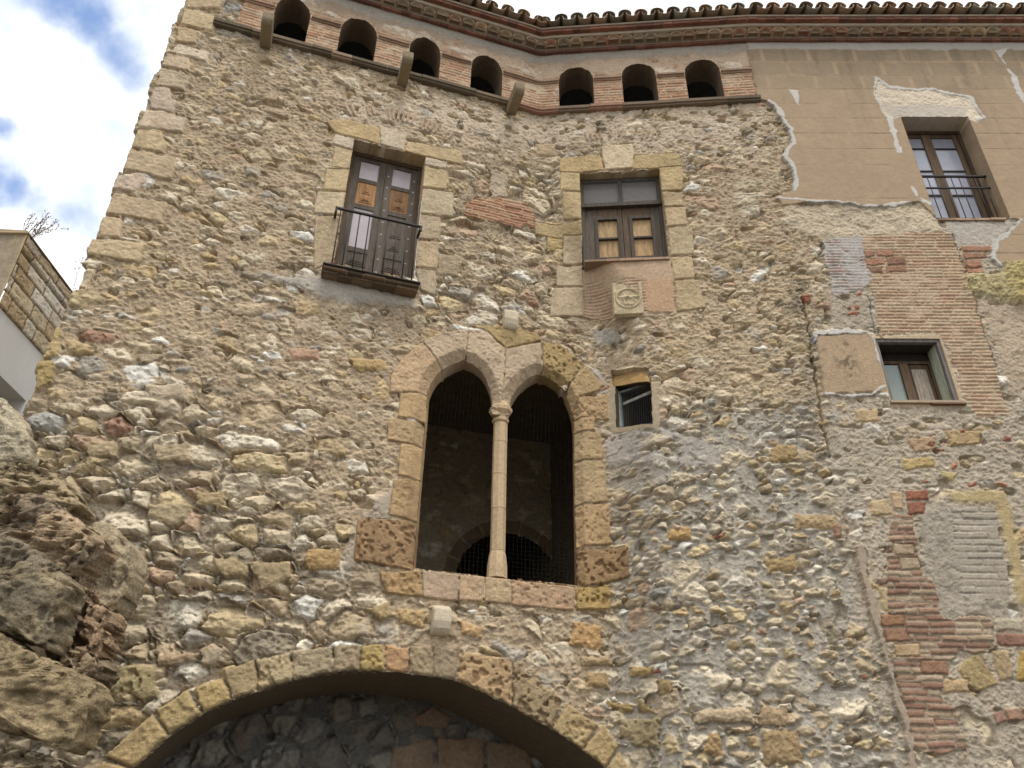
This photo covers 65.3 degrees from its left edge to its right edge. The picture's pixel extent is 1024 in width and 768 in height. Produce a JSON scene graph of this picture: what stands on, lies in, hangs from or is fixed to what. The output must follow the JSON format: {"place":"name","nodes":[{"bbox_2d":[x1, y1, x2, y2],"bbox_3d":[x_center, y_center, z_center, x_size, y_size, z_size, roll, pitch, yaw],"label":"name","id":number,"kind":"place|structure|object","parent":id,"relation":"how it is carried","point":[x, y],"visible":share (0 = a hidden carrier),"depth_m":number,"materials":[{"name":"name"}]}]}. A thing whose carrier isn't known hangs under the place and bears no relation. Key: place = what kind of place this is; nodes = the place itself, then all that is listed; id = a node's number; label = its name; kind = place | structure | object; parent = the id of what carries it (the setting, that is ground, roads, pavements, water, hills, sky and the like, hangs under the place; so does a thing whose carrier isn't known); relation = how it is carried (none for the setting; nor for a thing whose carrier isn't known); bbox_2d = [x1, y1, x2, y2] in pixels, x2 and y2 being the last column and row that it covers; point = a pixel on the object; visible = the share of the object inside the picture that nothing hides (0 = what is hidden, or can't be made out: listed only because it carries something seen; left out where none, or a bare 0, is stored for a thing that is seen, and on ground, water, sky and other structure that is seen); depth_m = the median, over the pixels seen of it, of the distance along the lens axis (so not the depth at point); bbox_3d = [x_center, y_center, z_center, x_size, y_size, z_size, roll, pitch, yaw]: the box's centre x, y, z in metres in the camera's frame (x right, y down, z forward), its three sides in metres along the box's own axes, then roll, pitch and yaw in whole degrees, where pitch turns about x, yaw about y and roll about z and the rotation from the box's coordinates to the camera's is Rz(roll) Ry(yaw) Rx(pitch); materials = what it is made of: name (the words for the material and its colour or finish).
{"place":"outdoors","nodes":[
{"label":"outdoors","id":0,"kind":"place"},
{"bbox_2d":[0,229,72,415],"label":"white house","id":1,"kind":"structure","parent":0,"point":[34,301],"depth_m":11.49,"materials":[{"name":"beige stone"}]},
{"bbox_2d":[23,210,68,237],"bbox_3d":[-6.895,-2.334,11.703,0.692,0.426,0.479,-11,-33,19],"label":"dry weed","id":2,"kind":"object","parent":1,"relation":"on","point":[39,230],"visible":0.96,"depth_m":11.70,"materials":[{"name":"brown plant"}]},
{"bbox_2d":[73,257,83,289],"bbox_3d":[-6.739,-1.590,13.098,0.999,0.613,0.532,25,-39,-34],"label":"dry weed","id":3,"kind":"object","parent":1,"relation":"on","point":[77,272],"visible":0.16,"depth_m":12.87,"materials":[{"name":"brown plant"}]},
{"bbox_2d":[0,0,903,767],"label":"stone building","id":4,"kind":"structure","parent":0,"point":[532,464],"depth_m":9.24,"materials":[{"name":"stone"}]},
{"bbox_2d":[313,119,463,298],"bbox_3d":[-1.673,-2.345,10.720,1.992,2.898,0.656,10,-33,-15],"label":"balcony window","id":5,"kind":"structure","parent":4,"relation":"in","point":[380,195],"depth_m":10.73,"materials":[{"name":"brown wood"}]},
{"bbox_2d":[353,325,633,611],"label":"gothic window","id":6,"kind":"structure","parent":4,"relation":"in","point":[501,500],"depth_m":10.01,"materials":[{"name":"stone"}]},
{"bbox_2d":[534,144,706,319],"bbox_3d":[1.447,-2.149,11.428,2.248,3.168,0.522,-1,-31,4],"label":"square window","id":7,"kind":"structure","parent":4,"relation":"in","point":[618,235],"depth_m":11.26,"materials":[{"name":"beige stone"}]},
{"bbox_2d":[608,367,660,431],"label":"small window","id":8,"kind":"structure","parent":4,"relation":"in","point":[636,382],"depth_m":10.05,"materials":[{"name":"beige stone"}]},
{"bbox_2d":[0,0,1023,299],"label":"sky","id":9,"kind":"structure","parent":0,"point":[76,76],"materials":[{"name":"white"}]},
{"label":"ground","id":10,"kind":"structure","parent":0,"visible":0},
{"bbox_2d":[0,398,148,767],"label":"cyclopean wall","id":11,"kind":"structure","parent":10,"relation":"on","point":[72,585],"depth_m":5.76,"materials":[{"name":"beige stone"}]},
{"bbox_2d":[745,1,1023,767],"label":"plastered building","id":12,"kind":"structure","parent":10,"relation":"on","point":[904,232],"depth_m":10.20,"materials":[{"name":"paint"}]},
{"bbox_2d":[875,339,966,405],"bbox_3d":[4.937,-0.085,9.855,0.881,0.985,0.425,1,-31,0],"label":"open window","id":13,"kind":"structure","parent":12,"relation":"in","point":[916,371],"depth_m":9.97,"materials":[{"name":"brown wood"}]},
{"bbox_2d":[906,131,1005,222],"bbox_3d":[6.350,-3.049,11.678,1.070,2.108,0.438,1,-31,0],"label":"tall window","id":14,"kind":"structure","parent":12,"relation":"in","point":[954,189],"depth_m":11.78,"materials":[{"name":"brown wood"}]}
]}

